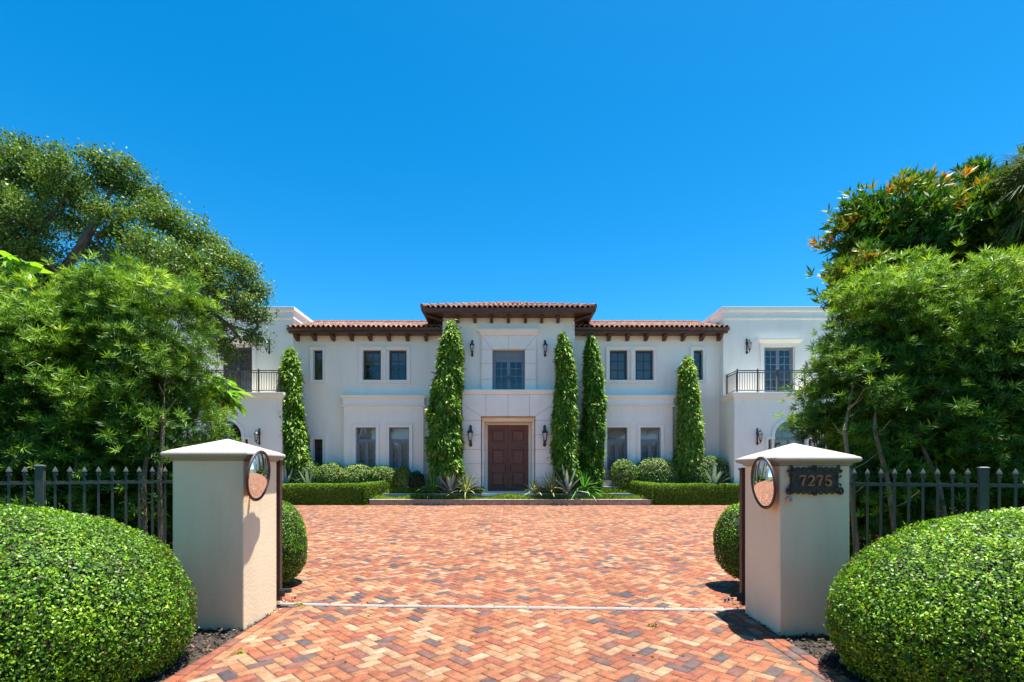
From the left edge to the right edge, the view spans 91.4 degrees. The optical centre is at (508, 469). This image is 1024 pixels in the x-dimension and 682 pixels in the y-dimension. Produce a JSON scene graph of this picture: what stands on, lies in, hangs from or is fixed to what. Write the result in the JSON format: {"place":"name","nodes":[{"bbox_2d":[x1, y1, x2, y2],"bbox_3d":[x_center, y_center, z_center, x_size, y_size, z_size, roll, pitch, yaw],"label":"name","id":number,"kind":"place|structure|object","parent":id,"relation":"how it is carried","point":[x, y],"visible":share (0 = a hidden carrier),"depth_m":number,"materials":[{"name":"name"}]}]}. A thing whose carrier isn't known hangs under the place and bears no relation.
{"place":"outdoors","nodes":[
{"label":"outdoors","id":0,"kind":"place"},
{"bbox_2d":[0,0,1023,321],"label":"sky","id":1,"kind":"structure","parent":0,"point":[637,160],"materials":[{"name":"blue"}]},
{"bbox_2d":[163,505,873,681],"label":"driveway","id":2,"kind":"structure","parent":0,"point":[608,553],"depth_m":5.99,"materials":[{"name":"brick"}]},
{"bbox_2d":[282,500,307,584],"bbox_3d":[-3.303,0.985,6.959,1.025,1.273,1.007,0,0,0],"label":"clipped bush","id":3,"kind":"object","parent":2,"relation":"on","point":[294,541],"visible":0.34,"depth_m":6.83,"materials":[{"name":"green plant"}]},
{"bbox_2d":[276,602,744,610],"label":"gate track","id":4,"kind":"structure","parent":2,"relation":"on","point":[287,605],"depth_m":5.78,"materials":[{"name":"white metal"}]},
{"bbox_2d":[276,459,291,600],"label":"sliding gate","id":5,"kind":"structure","parent":4,"relation":"on","point":[280,592],"depth_m":5.83,"materials":[{"name":"metal"}]},
{"bbox_2d":[729,467,744,605],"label":"sliding gate","id":6,"kind":"structure","parent":4,"relation":"on","point":[740,595],"depth_m":5.63,"materials":[{"name":"metal"}]},
{"bbox_2d":[271,540,799,681],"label":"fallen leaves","id":7,"kind":"object","parent":2,"relation":"on","point":[539,613],"visible":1,"depth_m":4.68,"materials":[{"name":"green plant"}]},
{"bbox_2d":[712,503,738,579],"bbox_3d":[3.335,1.010,6.757,1.029,1.223,0.992,0,0,0],"label":"clipped bush","id":8,"kind":"object","parent":2,"relation":"on","point":[726,539],"visible":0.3,"depth_m":6.66,"materials":[{"name":"green plant"}]},
{"label":"ground","id":9,"kind":"structure","parent":0,"visible":0},
{"bbox_2d":[0,127,278,365],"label":"oak tree","id":10,"kind":"object","parent":9,"relation":"on","point":[46,175],"visible":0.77,"depth_m":16.84,"materials":[{"name":"green plant"}]},
{"bbox_2d":[282,479,394,504],"bbox_3d":[-9.039,1.023,23.525,7.307,1.248,1.756,0,0,0],"label":"box hedge","id":11,"kind":"object","parent":9,"relation":"on","point":[362,493],"visible":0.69,"depth_m":22.80,"materials":[{"name":"green plant"}]},
{"bbox_2d":[109,597,892,681],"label":"mulch bed","id":12,"kind":"object","parent":9,"relation":"on","point":[796,643],"visible":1,"depth_m":4.47,"materials":[{"name":"soil"}]},
{"bbox_2d":[9,365,42,480],"bbox_3d":[-7.468,-0.525,6.354,4.067,4.314,2.735,0,0,0],"label":"screen tree","id":13,"kind":"object","parent":12,"relation":"on","point":[34,407],"visible":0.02,"depth_m":5.98,"materials":[{"name":"green plant"}]},
{"bbox_2d":[0,250,54,341],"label":"broad leaved plant","id":14,"kind":"object","parent":12,"relation":"on","point":[9,260],"visible":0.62,"depth_m":6.49,"materials":[{"name":"green plant"}]},
{"bbox_2d":[0,287,104,517],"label":"screen tree","id":15,"kind":"object","parent":12,"relation":"on","point":[10,370],"visible":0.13,"depth_m":5.96,"materials":[{"name":"green plant"}]},
{"bbox_2d":[0,465,172,548],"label":"iron fence","id":16,"kind":"object","parent":12,"relation":"on","point":[40,482],"visible":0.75,"depth_m":4.96,"materials":[{"name":"black metal"}]},
{"bbox_2d":[0,499,198,681],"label":"clipped bush","id":17,"kind":"object","parent":12,"relation":"on","point":[86,599],"visible":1,"depth_m":3.51,"materials":[{"name":"green plant"}]},
{"bbox_2d":[0,249,206,544],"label":"screen tree","id":18,"kind":"object","parent":12,"relation":"on","point":[17,316],"visible":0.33,"depth_m":5.91,"materials":[{"name":"green plant"}]},
{"bbox_2d":[0,249,243,556],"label":"screen tree","id":19,"kind":"object","parent":12,"relation":"on","point":[135,341],"visible":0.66,"depth_m":6.08,"materials":[{"name":"green plant"}]},
{"bbox_2d":[160,439,285,629],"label":"gate pier","id":20,"kind":"structure","parent":12,"relation":"on","point":[224,535],"depth_m":5.03,"materials":[{"name":"white paint"}]},
{"bbox_2d":[246,450,270,500],"bbox_3d":[-2.606,0.054,5.117,0.181,0.528,0.528,6,0,-3],"label":"convex mirror","id":21,"kind":"object","parent":20,"relation":"attached to","point":[258,473],"visible":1,"depth_m":5.05,"materials":[{"name":"white mirror"}]},
{"bbox_2d":[192,374,254,438],"bbox_3d":[-4.599,0.036,7.925,0.869,3.129,0.858,0,0,18],"label":"broad leaved plant","id":22,"kind":"object","parent":12,"relation":"on","point":[232,393],"visible":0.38,"depth_m":7.88,"materials":[{"name":"green plant"}]},
{"bbox_2d":[735,443,861,635],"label":"gate pier","id":23,"kind":"structure","parent":12,"relation":"on","point":[796,551],"depth_m":4.85,"materials":[{"name":"white paint"}]},
{"bbox_2d":[751,456,775,508],"bbox_3d":[2.591,0.124,4.977,0.182,0.528,0.528,-5,0,3],"label":"convex mirror","id":24,"kind":"object","parent":23,"relation":"attached to","point":[763,482],"visible":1,"depth_m":4.91,"materials":[{"name":"white mirror"}]},
{"bbox_2d":[785,496,792,502],"bbox_3d":[2.717,0.286,4.824,0.060,0.058,0.048,0,0,0],"label":"door bell","id":25,"kind":"object","parent":23,"relation":"attached to","point":[788,499],"depth_m":4.81,"materials":[{"name":"white metal"}]},
{"bbox_2d":[786,465,843,495],"bbox_3d":[2.966,0.102,4.830,0.564,0.297,0.049,0,0,0],"label":"number plaque","id":26,"kind":"object","parent":23,"relation":"attached to","point":[818,480],"visible":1,"depth_m":4.83,"materials":[{"name":"brown metal"}]},
{"bbox_2d":[804,404,835,449],"bbox_3d":[4.673,0.259,7.394,0.665,2.683,0.592,0,0,-14],"label":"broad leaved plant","id":27,"kind":"object","parent":12,"relation":"on","point":[821,434],"visible":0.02,"depth_m":7.41,"materials":[{"name":"green plant"}]},
{"bbox_2d":[805,239,901,388],"bbox_3d":[5.270,-0.881,7.549,1.469,5.004,1.237,0,0,-13],"label":"glossy tree","id":28,"kind":"object","parent":12,"relation":"on","point":[835,269],"visible":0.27,"depth_m":7.35,"materials":[{"name":"green plant"}]},
{"bbox_2d":[772,254,1021,572],"bbox_3d":[5.111,-0.599,6.747,2.548,4.505,2.620,0,0,0],"label":"screen tree","id":29,"kind":"object","parent":12,"relation":"on","point":[854,361],"visible":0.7,"depth_m":6.14,"materials":[{"name":"green plant"}]},
{"bbox_2d":[807,145,1023,282],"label":"glossy tree","id":30,"kind":"object","parent":12,"relation":"on","point":[943,211],"visible":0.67,"depth_m":7.96,"materials":[{"name":"green plant"}]},
{"bbox_2d":[824,507,1023,681],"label":"clipped bush","id":31,"kind":"object","parent":12,"relation":"on","point":[938,601],"visible":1,"depth_m":3.38,"materials":[{"name":"green plant"}]},
{"bbox_2d":[825,238,1023,567],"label":"screen tree","id":32,"kind":"object","parent":12,"relation":"on","point":[980,447],"visible":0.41,"depth_m":5.87,"materials":[{"name":"green plant"}]},
{"bbox_2d":[849,467,1023,565],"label":"iron fence","id":33,"kind":"object","parent":12,"relation":"on","point":[982,485],"visible":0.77,"depth_m":4.81,"materials":[{"name":"black metal"}]},
{"bbox_2d":[898,243,1023,528],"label":"screen tree","id":34,"kind":"object","parent":12,"relation":"on","point":[1016,433],"visible":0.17,"depth_m":5.97,"materials":[{"name":"green plant"}]},
{"bbox_2d":[970,140,1023,252],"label":"fan palm","id":35,"kind":"object","parent":12,"relation":"on","point":[1014,177],"visible":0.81,"depth_m":7.50,"materials":[{"name":"green plant"}]},
{"bbox_2d":[164,302,847,492],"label":"house","id":36,"kind":"structure","parent":9,"relation":"on","point":[366,389],"depth_m":24.61,"materials":[{"name":"paint"}]},
{"bbox_2d":[200,418,250,444],"bbox_3d":[-13.202,-0.928,23.463,2.340,3.057,0.375,0,0,0],"label":"arched window","id":37,"kind":"structure","parent":36,"relation":"in","point":[241,434],"depth_m":23.49,"materials":[{"name":"white glass"}]},
{"bbox_2d":[217,342,256,391],"bbox_3d":[-13.328,-4.938,24.665,1.904,2.637,0.380,0,0,0],"label":"french door","id":38,"kind":"structure","parent":36,"relation":"in","point":[250,357],"depth_m":24.71,"materials":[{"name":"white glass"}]},
{"bbox_2d":[253,428,260,444],"bbox_3d":[-11.677,-1.567,23.203,0.240,0.800,0.302,0,0,18],"label":"wall lantern","id":39,"kind":"object","parent":36,"relation":"attached to","point":[257,435],"depth_m":23.19,"materials":[{"name":"metal"}]},
{"bbox_2d":[265,339,269,353],"bbox_3d":[-11.786,-6.087,24.406,0.234,0.780,0.295,0,0,18],"label":"wall lantern","id":40,"kind":"object","parent":36,"relation":"attached to","point":[267,348],"depth_m":24.44,"materials":[{"name":"metal"}]},
{"bbox_2d":[310,347,325,382],"bbox_3d":[-9.511,-5.248,25.115,0.795,1.820,0.380,0,0,0],"label":"window","id":41,"kind":"structure","parent":36,"relation":"in","point":[318,360],"depth_m":24.95,"materials":[{"name":"white glass"}]},
{"bbox_2d":[310,436,325,465],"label":"window","id":42,"kind":"structure","parent":36,"relation":"in","point":[319,440],"depth_m":24.99,"materials":[{"name":"white glass"}]},
{"bbox_2d":[352,424,378,468],"bbox_3d":[-7.024,-1.051,24.717,1.325,2.432,0.285,0,0,0],"label":"casement window","id":43,"kind":"structure","parent":36,"relation":"in","point":[376,441],"depth_m":24.60,"materials":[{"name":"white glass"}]},
{"bbox_2d":[364,351,380,379],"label":"window","id":44,"kind":"structure","parent":36,"relation":"in","point":[372,358],"depth_m":25.16,"materials":[{"name":"blue glass"}]},
{"bbox_2d":[390,351,406,379],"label":"window","id":45,"kind":"structure","parent":36,"relation":"in","point":[398,358],"depth_m":25.16,"materials":[{"name":"blue glass"}]},
{"bbox_2d":[385,424,412,471],"bbox_3d":[-5.380,-1.051,24.717,1.325,2.432,0.285,0,0,0],"label":"casement window","id":46,"kind":"structure","parent":36,"relation":"in","point":[409,441],"depth_m":24.62,"materials":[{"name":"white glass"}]},
{"bbox_2d":[467,425,472,446],"bbox_3d":[-1.788,-1.639,23.598,0.315,1.050,0.397,0,0,0],"label":"wall lantern","id":47,"kind":"object","parent":36,"relation":"attached to","point":[470,433],"depth_m":23.50,"materials":[{"name":"metal"}]},
{"bbox_2d":[470,340,473,356],"bbox_3d":[-1.752,-5.952,24.239,0.249,0.830,0.314,0,0,0],"label":"wall lantern","id":48,"kind":"object","parent":36,"relation":"attached to","point":[472,346],"depth_m":24.16,"materials":[{"name":"metal"}]},
{"bbox_2d":[488,426,507,490],"bbox_3d":[-0.524,-0.600,25.498,1.025,3.340,0.164,0,0,0],"label":"front door","id":49,"kind":"structure","parent":36,"relation":"in","point":[497,435],"depth_m":25.51,"materials":[{"name":"wood"}]},
{"bbox_2d":[493,359,524,388],"bbox_3d":[0.023,-4.423,24.560,1.580,2.045,0.100,0,0,0],"label":"french door","id":50,"kind":"structure","parent":36,"relation":"in","point":[508,361],"depth_m":24.55,"materials":[{"name":"blue glass"}]},
{"bbox_2d":[508,426,527,490],"bbox_3d":[0.517,-0.600,25.498,1.025,3.340,0.164,0,0,0],"label":"front door","id":51,"kind":"structure","parent":36,"relation":"in","point":[517,435],"depth_m":25.51,"materials":[{"name":"wood"}]},
{"bbox_2d":[542,425,547,446],"bbox_3d":[1.733,-1.639,23.598,0.315,1.050,0.397,0,0,0],"label":"wall lantern","id":52,"kind":"object","parent":36,"relation":"attached to","point":[544,432],"depth_m":23.51,"materials":[{"name":"metal"}]},
{"bbox_2d":[543,340,547,356],"bbox_3d":[1.799,-5.952,24.239,0.249,0.830,0.314,0,0,0],"label":"wall lantern","id":53,"kind":"object","parent":36,"relation":"attached to","point":[545,344],"depth_m":24.16,"materials":[{"name":"metal"}]},
{"bbox_2d":[604,424,630,472],"bbox_3d":[5.380,-1.051,24.717,1.325,2.432,0.285,0,0,0],"label":"casement window","id":54,"kind":"structure","parent":36,"relation":"in","point":[626,442],"depth_m":24.79,"materials":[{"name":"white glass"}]},
{"bbox_2d":[610,351,626,379],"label":"window","id":55,"kind":"structure","parent":36,"relation":"in","point":[617,360],"depth_m":25.28,"materials":[{"name":"blue glass"}]},
{"bbox_2d":[636,351,652,379],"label":"window","id":56,"kind":"structure","parent":36,"relation":"in","point":[643,360],"depth_m":25.28,"materials":[{"name":"blue glass"}]},
{"bbox_2d":[637,424,663,463],"bbox_3d":[7.024,-1.051,24.717,1.325,2.432,0.285,0,0,0],"label":"casement window","id":57,"kind":"structure","parent":36,"relation":"in","point":[659,442],"depth_m":24.60,"materials":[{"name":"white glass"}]},
{"bbox_2d":[690,347,706,382],"bbox_3d":[9.511,-5.248,25.115,0.795,1.820,0.380,0,0,0],"label":"window","id":58,"kind":"structure","parent":36,"relation":"in","point":[697,360],"depth_m":24.95,"materials":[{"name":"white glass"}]},
{"bbox_2d":[703,436,706,455],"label":"window","id":59,"kind":"structure","parent":36,"relation":"in","point":[705,439],"depth_m":24.94,"materials":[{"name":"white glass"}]},
{"bbox_2d":[746,339,751,353],"bbox_3d":[11.773,-6.087,24.406,0.234,0.780,0.295,0,0,-18],"label":"wall lantern","id":60,"kind":"object","parent":36,"relation":"attached to","point":[748,345],"depth_m":24.39,"materials":[{"name":"metal"}]},
{"bbox_2d":[756,428,762,444],"bbox_3d":[11.692,-1.567,23.203,0.240,0.800,0.302,0,0,-18],"label":"wall lantern","id":61,"kind":"object","parent":36,"relation":"attached to","point":[760,434],"depth_m":23.14,"materials":[{"name":"metal"}]},
{"bbox_2d":[760,342,798,391],"bbox_3d":[13.328,-4.938,24.747,1.904,2.637,0.545,0,0,0],"label":"french door","id":62,"kind":"structure","parent":36,"relation":"in","point":[787,347],"depth_m":24.69,"materials":[{"name":"white glass"}]},
{"bbox_2d":[765,418,815,450],"bbox_3d":[13.202,-0.928,23.463,2.340,3.057,0.375,0,0,0],"label":"arched window","id":63,"kind":"structure","parent":36,"relation":"in","point":[777,436],"depth_m":23.49,"materials":[{"name":"white glass"}]},
{"bbox_2d":[369,499,651,504],"bbox_3d":[0.102,1.479,23.075,12.874,0.282,0.750,0,0,0],"label":"terrace step","id":64,"kind":"object","parent":9,"relation":"on","point":[510,502],"visible":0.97,"depth_m":22.72,"materials":[{"name":"stone"}]},
{"bbox_2d":[380,493,634,497],"bbox_3d":[0.060,1.245,23.465,12.334,0.310,0.270,0,0,0],"label":"terrace step","id":65,"kind":"object","parent":64,"relation":"on","point":[480,494],"visible":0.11,"depth_m":23.33,"materials":[{"name":"stone"}]},
{"bbox_2d":[383,485,630,492],"bbox_3d":[0.103,0.874,23.804,12.518,0.473,1.078,0,0,0],"label":"grass strip","id":66,"kind":"object","parent":65,"relation":"on","point":[395,489],"depth_m":23.52,"materials":[{"name":"green plant"}]},
{"bbox_2d":[540,463,595,493],"bbox_3d":[2.773,0.339,23.314,2.868,1.582,2.438,0,0,0],"label":"agave","id":67,"kind":"object","parent":65,"relation":"on","point":[569,484],"visible":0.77,"depth_m":23.03,"materials":[{"name":"green plant"}]},
{"bbox_2d":[372,492,645,498],"bbox_3d":[0.131,1.206,23.146,13.058,0.387,0.822,0,0,0],"label":"grass strip","id":68,"kind":"object","parent":64,"relation":"on","point":[509,495],"depth_m":22.99,"materials":[{"name":"green plant"}]},
{"bbox_2d":[448,469,486,495],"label":"spiky plant","id":69,"kind":"object","parent":68,"relation":"on","point":[466,489],"visible":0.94,"depth_m":23.13,"materials":[{"name":"green plant"}]},
{"bbox_2d":[535,468,566,495],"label":"spiky plant","id":70,"kind":"object","parent":68,"relation":"on","point":[550,488],"visible":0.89,"depth_m":23.12,"materials":[{"name":"green plant"}]},
{"bbox_2d":[622,479,738,504],"bbox_3d":[9.036,1.030,23.526,7.326,1.257,1.751,0,0,0],"label":"box hedge","id":71,"kind":"object","parent":9,"relation":"on","point":[679,492],"visible":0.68,"depth_m":22.80,"materials":[{"name":"green plant"}]},
{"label":"planting bed","id":72,"kind":"structure","parent":9,"relation":"on","visible":0},
{"bbox_2d":[284,468,298,482],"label":"agave","id":73,"kind":"object","parent":72,"relation":"on","point":[287,480],"visible":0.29,"depth_m":23.49,"materials":[{"name":"green plant"}]},
{"bbox_2d":[276,346,312,470],"bbox_3d":[-10.382,-2.377,23.985,2.011,7.117,1.755,0,0,0],"label":"column tree","id":74,"kind":"object","parent":72,"relation":"on","point":[295,442],"visible":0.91,"depth_m":23.62,"materials":[{"name":"green plant"}]},
{"bbox_2d":[289,459,318,482],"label":"round shrub","id":75,"kind":"object","parent":72,"relation":"on","point":[304,467],"visible":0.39,"depth_m":23.65,"materials":[{"name":"green plant"}]},
{"bbox_2d":[292,466,321,483],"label":"agave","id":76,"kind":"object","parent":72,"relation":"on","point":[308,480],"visible":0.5,"depth_m":23.46,"materials":[{"name":"green plant"}]},
{"bbox_2d":[315,462,342,482],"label":"round shrub","id":77,"kind":"object","parent":72,"relation":"on","point":[330,472],"visible":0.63,"depth_m":23.67,"materials":[{"name":"green plant"}]},
{"bbox_2d":[339,463,371,483],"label":"round shrub","id":78,"kind":"object","parent":72,"relation":"on","point":[355,473],"visible":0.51,"depth_m":23.67,"materials":[{"name":"green plant"}]},
{"bbox_2d":[368,465,395,486],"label":"round shrub","id":79,"kind":"object","parent":72,"relation":"on","point":[378,473],"visible":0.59,"depth_m":23.68,"materials":[{"name":"green plant"}]},
{"bbox_2d":[393,466,411,487],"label":"round shrub","id":80,"kind":"object","parent":72,"relation":"on","point":[402,474],"visible":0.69,"depth_m":23.73,"materials":[{"name":"green plant"}]},
{"bbox_2d":[408,470,425,488],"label":"dark shrub","id":81,"kind":"object","parent":72,"relation":"on","point":[416,479],"visible":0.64,"depth_m":23.71,"materials":[{"name":"green plant"}]},
{"bbox_2d":[413,471,448,499],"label":"spiky plant","id":82,"kind":"object","parent":72,"relation":"on","point":[433,484],"visible":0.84,"depth_m":23.25,"materials":[{"name":"green plant"}]},
{"bbox_2d":[423,319,465,492],"bbox_3d":[-2.966,-2.963,23.488,2.138,8.288,2.100,0,0,0],"label":"column tree","id":83,"kind":"object","parent":72,"relation":"on","point":[444,440],"visible":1,"depth_m":22.95,"materials":[{"name":"green plant"}]},
{"bbox_2d":[421,473,471,493],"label":"agave","id":84,"kind":"object","parent":72,"relation":"on","point":[450,480],"visible":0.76,"depth_m":23.13,"materials":[{"name":"green plant"}]},
{"bbox_2d":[482,491,534,496],"bbox_3d":[0.007,1.288,24.940,2.494,0.425,3.320,0,0,0],"label":"landing","id":85,"kind":"object","parent":72,"relation":"on","point":[491,493],"visible":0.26,"depth_m":23.28,"materials":[{"name":"stone"}]},
{"bbox_2d":[410,487,611,492],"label":"ground cover","id":86,"kind":"object","parent":72,"relation":"on","point":[573,488],"visible":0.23,"depth_m":23.53,"materials":[{"name":"green plant"}]},
{"bbox_2d":[522,478,544,494],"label":"spiky plant","id":87,"kind":"object","parent":72,"relation":"on","point":[534,487],"visible":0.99,"depth_m":23.16,"materials":[{"name":"green plant"}]},
{"bbox_2d":[546,332,581,492],"bbox_3d":[2.632,-2.677,23.469,1.687,7.716,1.601,0,0,0],"label":"column tree","id":88,"kind":"object","parent":72,"relation":"on","point":[564,429],"visible":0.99,"depth_m":23.14,"materials":[{"name":"green plant"}]},
{"bbox_2d":[565,471,604,498],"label":"spiky plant","id":89,"kind":"object","parent":72,"relation":"on","point":[584,481],"visible":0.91,"depth_m":23.14,"materials":[{"name":"green plant"}]},
{"bbox_2d":[576,334,607,488],"bbox_3d":[4.011,-2.668,23.946,1.659,7.697,1.649,0,0,0],"label":"column tree","id":90,"kind":"object","parent":72,"relation":"on","point":[593,438],"visible":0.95,"depth_m":23.60,"materials":[{"name":"green plant"}]},
{"bbox_2d":[607,455,637,488],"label":"round shrub","id":91,"kind":"object","parent":72,"relation":"on","point":[622,471],"visible":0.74,"depth_m":23.68,"materials":[{"name":"green plant"}]},
{"bbox_2d":[636,457,679,482],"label":"round shrub","id":92,"kind":"object","parent":72,"relation":"on","point":[657,470],"visible":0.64,"depth_m":23.68,"materials":[{"name":"green plant"}]},
{"bbox_2d":[671,355,704,476],"bbox_3d":[8.675,-2.201,24.211,1.717,6.763,1.685,0,0,0],"label":"column tree","id":93,"kind":"object","parent":72,"relation":"on","point":[690,435],"visible":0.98,"depth_m":23.83,"materials":[{"name":"green plant"}]},
{"bbox_2d":[678,455,729,482],"bbox_3d":[9.484,0.114,24.171,2.704,1.993,1.513,0,0,0],"label":"round shrub","id":94,"kind":"object","parent":72,"relation":"on","point":[703,463],"visible":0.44,"depth_m":23.67,"materials":[{"name":"green plant"}]},
{"bbox_2d":[705,464,730,483],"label":"agave","id":95,"kind":"object","parent":72,"relation":"on","point":[715,478],"visible":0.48,"depth_m":23.37,"materials":[{"name":"green plant"}]}
]}

